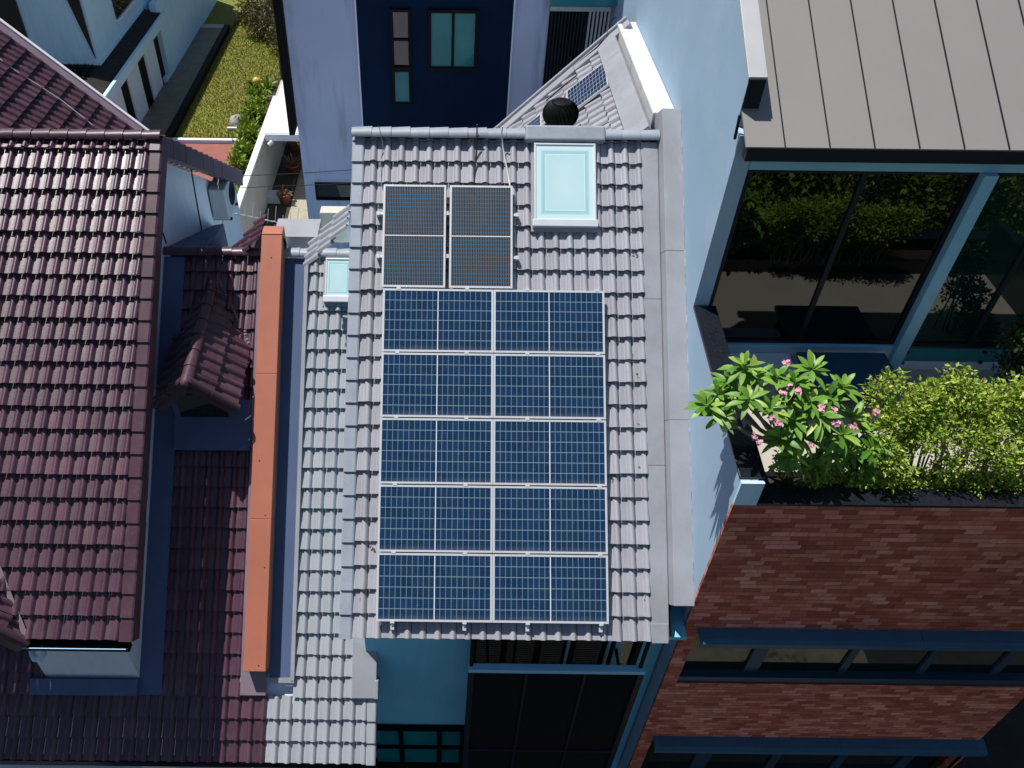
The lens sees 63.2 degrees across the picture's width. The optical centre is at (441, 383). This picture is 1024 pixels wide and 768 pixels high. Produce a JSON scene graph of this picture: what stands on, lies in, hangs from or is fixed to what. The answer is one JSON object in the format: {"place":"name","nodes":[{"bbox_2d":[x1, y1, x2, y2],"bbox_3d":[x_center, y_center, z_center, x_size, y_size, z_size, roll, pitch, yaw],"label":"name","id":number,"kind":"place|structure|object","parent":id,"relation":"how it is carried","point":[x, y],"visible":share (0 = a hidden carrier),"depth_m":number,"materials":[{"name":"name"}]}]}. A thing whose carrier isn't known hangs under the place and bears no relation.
{"place":"outdoors","nodes":[
{"label":"outdoors","id":0,"kind":"place"},
{"bbox_2d":[141,28,221,134],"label":"patio","id":1,"kind":"structure","parent":0,"point":[164,108],"depth_m":41.01,"materials":[{"name":"grey concrete"}]},
{"bbox_2d":[181,143,237,180],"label":"red driveway","id":2,"kind":"structure","parent":0,"point":[219,152],"depth_m":36.17,"materials":[{"name":"red concrete"}]},
{"bbox_2d":[175,0,280,136],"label":"lawn","id":3,"kind":"structure","parent":0,"point":[221,12],"depth_m":42.29,"materials":[{"name":"green plant"}]},
{"bbox_2d":[229,114,240,126],"bbox_3d":[-9.411,-12.019,37.822,0.715,0.602,0.699,1,43,0],"label":"garden stone","id":4,"kind":"object","parent":3,"relation":"on","point":[233,121],"visible":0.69,"depth_m":37.63,"materials":[{"name":"white stone"}]},
{"bbox_2d":[246,75,261,87],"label":"garden plant","id":5,"kind":"object","parent":3,"relation":"on","point":[250,81],"visible":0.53,"depth_m":40.99,"materials":[{"name":"green plant"}]},
{"bbox_2d":[231,0,278,52],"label":"garden bush","id":6,"kind":"object","parent":3,"relation":"on","point":[267,23],"visible":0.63,"depth_m":45.19,"materials":[{"name":"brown plant"}]},
{"bbox_2d":[252,77,259,87],"bbox_3d":[-8.930,-14.376,39.994,0.390,0.910,0.390,1,43,0],"label":"globe lamp","id":7,"kind":"object","parent":3,"relation":"on","point":[256,81],"visible":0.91,"depth_m":39.69,"materials":[{"name":"yellow glass"}]},
{"bbox_2d":[245,85,274,98],"bbox_3d":[-8.709,-13.908,39.619,1.475,0.784,0.744,-6,44,-7],"label":"garden plant","id":8,"kind":"object","parent":3,"relation":"on","point":[262,91],"visible":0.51,"depth_m":39.67,"materials":[{"name":"green plant"}]},
{"bbox_2d":[286,141,299,150],"bbox_3d":[-6.477,-10.657,36.102,0.829,0.879,0.878,1,43,0],"label":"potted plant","id":9,"kind":"object","parent":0,"point":[292,145],"visible":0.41,"depth_m":36.06,"materials":[{"name":"brown plant"}]},
{"bbox_2d":[288,166,307,218],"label":"gravel path","id":10,"kind":"structure","parent":0,"point":[299,200],"depth_m":33.15,"materials":[{"name":"beige gravel"}]},
{"bbox_2d":[272,0,617,257],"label":"detached house","id":11,"kind":"structure","parent":0,"point":[347,66],"depth_m":19.07,"materials":[{"name":"blue paint"}]},
{"bbox_2d":[315,182,350,200],"bbox_3d":[-2.710,-4.977,21.400,1.120,0.488,0.070,1,43,0],"label":"low window","id":12,"kind":"structure","parent":11,"relation":"in","point":[338,191],"depth_m":21.41,"materials":[{"name":"black glass"}]},
{"bbox_2d":[390,8,410,69],"bbox_3d":[-0.927,-7.765,18.670,0.447,1.333,0.090,1,43,0],"label":"slit window","id":13,"kind":"structure","parent":11,"relation":"in","point":[400,18],"depth_m":18.65,"materials":[{"name":"grey glass"}]},
{"bbox_2d":[392,70,411,105],"bbox_3d":[-0.937,-6.962,19.427,0.447,0.868,0.090,1,43,0],"label":"slit window","id":14,"kind":"structure","parent":11,"relation":"in","point":[401,79],"depth_m":19.44,"materials":[{"name":"teal glass"}]},
{"bbox_2d":[428,9,478,70],"bbox_3d":[0.246,-7.745,18.676,1.116,1.347,0.090,1,43,0],"label":"window","id":15,"kind":"structure","parent":11,"relation":"in","point":[452,33],"depth_m":18.68,"materials":[{"name":"teal glass"}]},
{"bbox_2d":[543,5,610,85],"bbox_3d":[3.034,-7.138,19.270,1.335,3.280,0.108,1,43,0],"label":"louvre door","id":16,"kind":"structure","parent":11,"relation":"in","point":[571,29],"depth_m":18.54,"materials":[{"name":"black metal"}]},
{"bbox_2d":[149,84,1023,767],"bbox_3d":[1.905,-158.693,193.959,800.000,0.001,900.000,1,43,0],"label":"ground","id":17,"kind":"structure","parent":0,"point":[1003,738],"depth_m":17.59,"materials":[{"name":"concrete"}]},
{"bbox_2d":[0,0,216,122],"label":"white house","id":18,"kind":"structure","parent":17,"relation":"on","point":[126,56],"depth_m":35.62,"materials":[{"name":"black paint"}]},
{"bbox_2d":[0,0,27,37],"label":"window","id":19,"kind":"structure","parent":18,"relation":"in","point":[9,10],"depth_m":33.16,"materials":[{"name":"black glass"}]},
{"bbox_2d":[67,0,98,62],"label":"slit window","id":20,"kind":"structure","parent":18,"relation":"in","point":[75,5],"depth_m":33.24,"materials":[{"name":"black glass"}]},
{"bbox_2d":[112,88,126,112],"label":"door panel","id":21,"kind":"structure","parent":18,"relation":"in","point":[118,99],"depth_m":35.53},
{"bbox_2d":[111,0,131,18],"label":"window","id":22,"kind":"structure","parent":18,"relation":"in","point":[119,6],"depth_m":36.42,"materials":[{"name":"black glass"}]},
{"bbox_2d":[126,63,148,122],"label":"door panel","id":23,"kind":"structure","parent":18,"relation":"in","point":[134,81],"depth_m":37.52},
{"bbox_2d":[143,41,162,100],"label":"door panel","id":24,"kind":"structure","parent":18,"relation":"in","point":[150,57],"depth_m":39.51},
{"bbox_2d":[0,18,377,767],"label":"terrace house","id":25,"kind":"structure","parent":17,"relation":"on","point":[128,346],"depth_m":13.65,"materials":[{"name":"red tile"}]},
{"bbox_2d":[191,169,201,230],"bbox_3d":[-4.942,-3.596,16.745,0.021,1.562,0.217,1,43,0],"label":"cable","id":26,"kind":"object","parent":25,"relation":"attached to","point":[196,199],"depth_m":16.63,"materials":[{"name":"black metal"}]},
{"bbox_2d":[208,177,237,223],"bbox_3d":[-4.753,-3.872,18.075,0.398,1.253,0.965,1,43,0],"label":"air conditioner","id":27,"kind":"object","parent":25,"relation":"attached to","point":[223,198],"visible":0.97,"depth_m":17.66,"materials":[{"name":"white metal"}]},
{"bbox_2d":[234,202,298,225],"bbox_3d":[-3.310,-2.879,15.974,1.220,1.417,0.140,-11,44,-12],"label":"tv antenna","id":28,"kind":"object","parent":25,"relation":"attached to","point":[267,220],"visible":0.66,"depth_m":15.63,"materials":[{"name":"metal"}]},
{"bbox_2d":[240,226,308,682],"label":"party wall","id":29,"kind":"structure","parent":25,"relation":"on","point":[272,593],"depth_m":14.16,"materials":[{"name":"orange paint"}]},
{"bbox_2d":[241,183,350,187],"bbox_3d":[-3.479,-4.737,19.761,2.633,0.049,0.019,-2,43,-3],"label":"overhead wire","id":30,"kind":"object","parent":25,"relation":"attached to","point":[295,185],"visible":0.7,"depth_m":19.75,"materials":[{"name":"black metal"}]},
{"bbox_2d":[243,169,351,175],"bbox_3d":[-3.439,-4.984,19.529,2.607,0.094,0.020,-2,43,-3],"label":"overhead wire","id":31,"kind":"object","parent":25,"relation":"attached to","point":[295,173],"visible":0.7,"depth_m":19.54,"materials":[{"name":"black metal"}]},
{"bbox_2d":[165,24,229,137],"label":"patio kerb","id":32,"kind":"structure","parent":17,"relation":"on","point":[181,113],"depth_m":40.61,"materials":[{"name":"black concrete"}]},
{"bbox_2d":[172,138,237,143],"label":"wall","id":33,"kind":"structure","parent":17,"relation":"on","point":[207,140],"depth_m":36.66,"materials":[{"name":"white paint"}]},
{"bbox_2d":[173,137,237,137],"bbox_3d":[-10.320,-10.907,36.886,3.300,0.140,0.160,1,43,0],"label":"drain edge","id":34,"kind":"object","parent":17,"relation":"on","point":[205,137],"visible":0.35,"depth_m":36.85,"materials":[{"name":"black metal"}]},
{"bbox_2d":[200,24,223,27],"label":"patio step","id":35,"kind":"object","parent":17,"relation":"on","point":[211,25],"visible":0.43,"depth_m":46.51,"materials":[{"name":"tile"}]},
{"bbox_2d":[235,78,280,193],"bbox_3d":[-7.856,-9.995,36.014,1.550,0.001,16.000,1,43,0],"label":"garden bed","id":36,"kind":"object","parent":17,"relation":"on","point":[270,99],"visible":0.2,"depth_m":39.75,"materials":[{"name":"soil"}]},
{"bbox_2d":[225,83,268,170],"bbox_3d":[-8.518,-11.581,37.220,1.699,1.250,7.585,-2,43,-3],"label":"garden shrub","id":37,"kind":"object","parent":36,"relation":"on","point":[242,143],"visible":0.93,"depth_m":36.55,"materials":[{"name":"green plant"}]},
{"bbox_2d":[252,75,278,92],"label":"garden plant","id":38,"kind":"object","parent":36,"relation":"on","point":[266,82],"visible":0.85,"depth_m":40.68,"materials":[{"name":"green plant"}]},
{"bbox_2d":[237,80,285,246],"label":"garden wall","id":39,"kind":"structure","parent":17,"relation":"on","point":[265,158],"depth_m":31.70,"materials":[{"name":"white paint"}]},
{"bbox_2d":[264,81,298,145],"bbox_3d":[-5.376,-11.229,34.022,3.020,0.416,5.567,1,43,0],"label":"canopy","id":40,"kind":"object","parent":39,"relation":"on","point":[277,129],"visible":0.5,"depth_m":32.59,"materials":[{"name":"white paint"}]},
{"bbox_2d":[255,154,301,259],"bbox_3d":[-6.509,-5.524,31.281,0.950,0.001,13.000,1,43,0],"label":"passage bed","id":41,"kind":"object","parent":17,"relation":"on","point":[285,179],"visible":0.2,"depth_m":33.86,"materials":[{"name":"soil"}]},
{"bbox_2d":[267,190,280,203],"bbox_3d":[-6.742,-7.487,33.120,0.700,0.350,0.500,1,43,0],"label":"storage box","id":42,"kind":"object","parent":41,"relation":"on","point":[272,197],"visible":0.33,"depth_m":32.95,"materials":[{"name":"grey plastic"}]},
{"bbox_2d":[276,185,293,204],"bbox_3d":[-6.225,-7.550,32.897,0.750,0.758,0.644,-14,45,-15],"label":"potted plant","id":43,"kind":"object","parent":41,"relation":"on","point":[284,197],"visible":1,"depth_m":32.85,"materials":[{"name":"brown plant"}]},
{"bbox_2d":[281,152,300,174],"bbox_3d":[-6.294,-9.180,34.515,1.176,0.909,0.922,1,43,0],"label":"potted plant","id":44,"kind":"object","parent":41,"relation":"on","point":[292,165],"visible":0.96,"depth_m":34.53,"materials":[{"name":"green plant"}]},
{"bbox_2d":[278,56,281,79],"bbox_3d":[-7.025,-13.409,37.323,0.030,3.200,1.800,1,43,0],"label":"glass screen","id":45,"kind":"object","parent":17,"relation":"on","point":[280,68],"visible":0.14,"depth_m":35.90,"materials":[{"name":"clear glass"}]},
{"bbox_2d":[265,16,694,767],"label":"terrace house","id":46,"kind":"structure","parent":17,"relation":"on","point":[597,194],"depth_m":13.00,"materials":[{"name":"grey tile"}]},
{"bbox_2d":[379,127,382,185],"bbox_3d":[-0.941,-3.562,12.945,0.064,0.720,0.586,-2,43,-3],"label":"grey cable","id":47,"kind":"object","parent":46,"relation":"on","point":[381,156],"visible":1,"depth_m":13.01,"materials":[{"name":"paint"}]},
{"bbox_2d":[390,287,400,629],"bbox_3d":[-0.693,1.049,12.391,0.060,0.199,5.089,1,82,0],"label":"mounting rail","id":48,"kind":"object","parent":46,"relation":"attached to","point":[392,622],"visible":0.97,"depth_m":12.10,"materials":[{"name":"metal"}]},
{"bbox_2d":[376,553,491,622],"bbox_3d":[-0.110,2.963,12.067,1.684,0.044,0.972,1,82,0],"label":"solar panel","id":49,"kind":"object","parent":48,"relation":"on","point":[434,587],"visible":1,"depth_m":12.05,"materials":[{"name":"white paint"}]},
{"bbox_2d":[377,485,492,552],"bbox_3d":[-0.098,1.982,12.196,1.684,0.044,0.972,1,82,0],"label":"solar panel","id":50,"kind":"object","parent":48,"relation":"on","point":[434,518],"visible":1,"depth_m":12.18,"materials":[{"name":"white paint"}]},
{"bbox_2d":[379,418,492,484],"bbox_3d":[-0.087,1.000,12.325,1.684,0.044,0.972,1,82,0],"label":"solar panel","id":51,"kind":"object","parent":48,"relation":"on","point":[432,451],"visible":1,"depth_m":12.31,"materials":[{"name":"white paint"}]},
{"bbox_2d":[380,352,492,417],"bbox_3d":[-0.075,0.018,12.455,1.684,0.044,0.972,1,82,0],"label":"solar panel","id":52,"kind":"object","parent":48,"relation":"on","point":[447,385],"visible":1,"depth_m":12.44,"materials":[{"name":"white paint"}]},
{"bbox_2d":[382,288,492,352],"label":"solar panel","id":53,"kind":"object","parent":48,"relation":"on","point":[441,320],"visible":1,"depth_m":12.56,"materials":[{"name":"glass"}]},
{"bbox_2d":[376,725,464,767],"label":"window","id":54,"kind":"structure","parent":46,"relation":"in","point":[398,746],"depth_m":16.22,"materials":[{"name":"teal glass"}]},
{"bbox_2d":[376,211,518,218],"bbox_3d":[0.086,-2.628,12.876,2.204,0.199,0.060,1,82,0],"label":"mounting rail","id":55,"kind":"object","parent":46,"relation":"attached to","point":[380,214],"visible":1,"depth_m":12.83,"materials":[{"name":"metal"}]},
{"bbox_2d":[381,184,445,287],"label":"solar panel","id":56,"kind":"object","parent":55,"relation":"on","point":[414,238],"visible":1,"depth_m":12.74,"materials":[{"name":"glass"}]},
{"bbox_2d":[376,254,518,260],"bbox_3d":[0.086,-1.951,12.787,2.189,0.199,0.060,1,82,0],"label":"mounting rail","id":57,"kind":"object","parent":46,"relation":"attached to","point":[379,257],"visible":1,"depth_m":12.74,"materials":[{"name":"metal"}]},
{"bbox_2d":[449,185,512,288],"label":"solar panel","id":58,"kind":"object","parent":57,"relation":"on","point":[481,239],"visible":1,"depth_m":12.74,"materials":[{"name":"black glass"}]},
{"bbox_2d":[462,288,468,630],"bbox_3d":[0.354,1.062,12.391,0.060,0.199,5.089,1,82,0],"label":"mounting rail","id":59,"kind":"object","parent":46,"relation":"attached to","point":[464,626],"visible":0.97,"depth_m":12.10,"materials":[{"name":"metal"}]},
{"bbox_2d":[473,124,477,184],"bbox_3d":[0.524,-3.556,12.922,0.039,0.780,0.614,4,43,3],"label":"cable","id":60,"kind":"object","parent":46,"relation":"on","point":[476,151],"visible":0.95,"depth_m":12.98,"materials":[{"name":"black rubber"}]},
{"bbox_2d":[360,251,645,599],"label":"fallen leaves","id":61,"kind":"object","parent":46,"relation":"on","point":[613,475],"visible":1,"depth_m":12.42,"materials":[{"name":"brown plant"}]},
{"bbox_2d":[501,126,510,185],"bbox_3d":[1.005,-3.539,12.918,0.033,0.760,0.597,-9,44,-11],"label":"white cable","id":62,"kind":"object","parent":46,"relation":"on","point":[504,156],"visible":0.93,"depth_m":12.99,"materials":[{"name":"plastic"}]},
{"bbox_2d":[525,288,529,630],"bbox_3d":[1.269,1.073,12.391,0.060,0.199,5.089,1,82,0],"label":"mounting rail","id":63,"kind":"object","parent":46,"relation":"attached to","point":[527,624],"visible":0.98,"depth_m":12.12,"materials":[{"name":"metal"}]},
{"bbox_2d":[523,114,541,127],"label":"solar panel","id":64,"kind":"object","parent":46,"relation":"on","point":[537,120],"visible":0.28,"depth_m":16.30,"materials":[{"name":"glass"}]},
{"bbox_2d":[469,637,643,664],"bbox_3d":[1.848,4.267,13.467,2.762,2.350,0.120,1,43,0],"label":"clerestory window","id":65,"kind":"structure","parent":46,"relation":"in","point":[507,651],"depth_m":13.64,"materials":[{"name":"black glass"}]},
{"bbox_2d":[542,97,578,125],"bbox_3d":[2.114,-4.534,15.058,0.645,1.287,0.649,1,43,0],"label":"turbine ventilator","id":66,"kind":"object","parent":46,"relation":"on","point":[563,111],"visible":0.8,"depth_m":14.60,"materials":[{"name":"black metal"}]},
{"bbox_2d":[546,17,616,100],"bbox_3d":[2.753,-6.397,16.334,1.435,1.424,0.384,-29,51,-28],"label":"black cable","id":67,"kind":"object","parent":46,"relation":"attached to","point":[581,59],"visible":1,"depth_m":16.28,"materials":[{"name":"black rubber"}]},
{"bbox_2d":[567,64,608,108],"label":"solar panel","id":68,"kind":"object","parent":46,"relation":"on","point":[587,88],"visible":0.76,"depth_m":15.45,"materials":[{"name":"glass"}]},
{"bbox_2d":[595,289,603,631],"bbox_3d":[2.335,1.085,12.391,0.060,0.199,5.089,1,82,0],"label":"mounting rail","id":69,"kind":"object","parent":46,"relation":"attached to","point":[600,628],"visible":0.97,"depth_m":12.11,"materials":[{"name":"metal"}]},
{"bbox_2d":[493,290,604,353],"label":"solar panel","id":70,"kind":"object","parent":69,"relation":"on","point":[549,322],"visible":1,"depth_m":12.56,"materials":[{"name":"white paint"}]},
{"bbox_2d":[493,354,605,419],"bbox_3d":[1.614,0.038,12.455,1.684,0.044,0.972,1,82,0],"label":"solar panel","id":71,"kind":"object","parent":69,"relation":"on","point":[543,386],"visible":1,"depth_m":12.44,"materials":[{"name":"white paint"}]},
{"bbox_2d":[493,419,606,485],"bbox_3d":[1.602,1.020,12.325,1.684,0.044,0.972,1,82,0],"label":"solar panel","id":72,"kind":"object","parent":69,"relation":"on","point":[555,452],"visible":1,"depth_m":12.31,"materials":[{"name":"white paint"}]},
{"bbox_2d":[492,554,608,623],"bbox_3d":[1.579,2.984,12.067,1.684,0.044,0.972,1,82,0],"label":"solar panel","id":73,"kind":"object","parent":69,"relation":"on","point":[538,588],"visible":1,"depth_m":12.05,"materials":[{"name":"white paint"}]},
{"bbox_2d":[493,486,607,553],"bbox_3d":[1.590,2.002,12.196,1.684,0.044,0.972,1,82,0],"label":"solar panel","id":74,"kind":"object","parent":69,"relation":"on","point":[552,520],"visible":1,"depth_m":12.18,"materials":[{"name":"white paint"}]},
{"bbox_2d":[730,353,795,385],"bbox_3d":[4.668,-0.228,12.738,1.389,0.298,0.430,1,43,0],"label":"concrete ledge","id":75,"kind":"object","parent":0,"point":[776,359],"visible":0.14,"depth_m":12.69,"materials":[{"name":"grey concrete"}]},
{"bbox_2d":[612,0,1023,767],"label":"modern house","id":76,"kind":"structure","parent":0,"point":[852,176],"depth_m":11.63,"materials":[{"name":"brick"}]},
{"bbox_2d":[682,349,893,487],"bbox_3d":[4.365,0.467,10.387,2.726,2.094,1.261,1,43,0],"label":"frangipani tree","id":77,"kind":"object","parent":76,"relation":"on","point":[722,398],"visible":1,"depth_m":10.17,"materials":[{"name":"green plant"}]},
{"bbox_2d":[641,736,987,767],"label":"ribbon window","id":78,"kind":"structure","parent":76,"relation":"in","point":[663,751],"depth_m":15.02,"materials":[{"name":"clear glass"}]},
{"bbox_2d":[709,169,979,343],"bbox_3d":[5.451,-1.722,11.747,3.011,2.946,0.070,1,43,0],"label":"sliding door","id":79,"kind":"structure","parent":76,"relation":"in","point":[810,256],"depth_m":11.61,"materials":[{"name":"black glass"}]},
{"bbox_2d":[677,627,1023,685],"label":"ribbon window","id":80,"kind":"structure","parent":76,"relation":"in","point":[775,655],"depth_m":13.35,"materials":[{"name":"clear glass"}]},
{"bbox_2d":[796,352,905,405],"bbox_3d":[6.095,-0.057,12.503,1.349,0.400,0.822,1,43,0],"label":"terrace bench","id":81,"kind":"object","parent":76,"relation":"on","point":[862,366],"visible":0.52,"depth_m":12.43,"materials":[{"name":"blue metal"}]},
{"bbox_2d":[768,448,1023,493],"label":"shrub","id":82,"kind":"object","parent":76,"relation":"on","point":[924,484],"visible":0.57,"depth_m":10.68,"materials":[{"name":"green plant"}]},
{"bbox_2d":[858,366,957,493],"bbox_3d":[5.942,0.666,10.578,1.275,1.536,1.316,1,43,0],"label":"hedge shrub","id":83,"kind":"object","parent":76,"relation":"on","point":[910,410],"visible":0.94,"depth_m":10.44,"materials":[{"name":"green plant"}]},
{"bbox_2d":[909,362,1012,486],"bbox_3d":[6.554,0.591,10.607,1.287,1.621,1.214,1,43,0],"label":"hedge shrub","id":84,"kind":"object","parent":76,"relation":"on","point":[959,386],"visible":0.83,"depth_m":10.43,"materials":[{"name":"green plant"}]},
{"bbox_2d":[911,173,1023,346],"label":"sliding door","id":85,"kind":"structure","parent":76,"relation":"in","point":[983,288],"depth_m":11.96,"materials":[{"name":"black glass"}]},
{"bbox_2d":[951,366,1023,498],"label":"hedge shrub","id":86,"kind":"object","parent":76,"relation":"on","point":[1014,459],"visible":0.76,"depth_m":10.51,"materials":[{"name":"green plant"}]},
{"bbox_2d":[990,318,1023,401],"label":"dark shrub","id":87,"kind":"object","parent":76,"relation":"on","point":[1016,351],"visible":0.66,"depth_m":11.71,"materials":[{"name":"green plant"}]}
]}

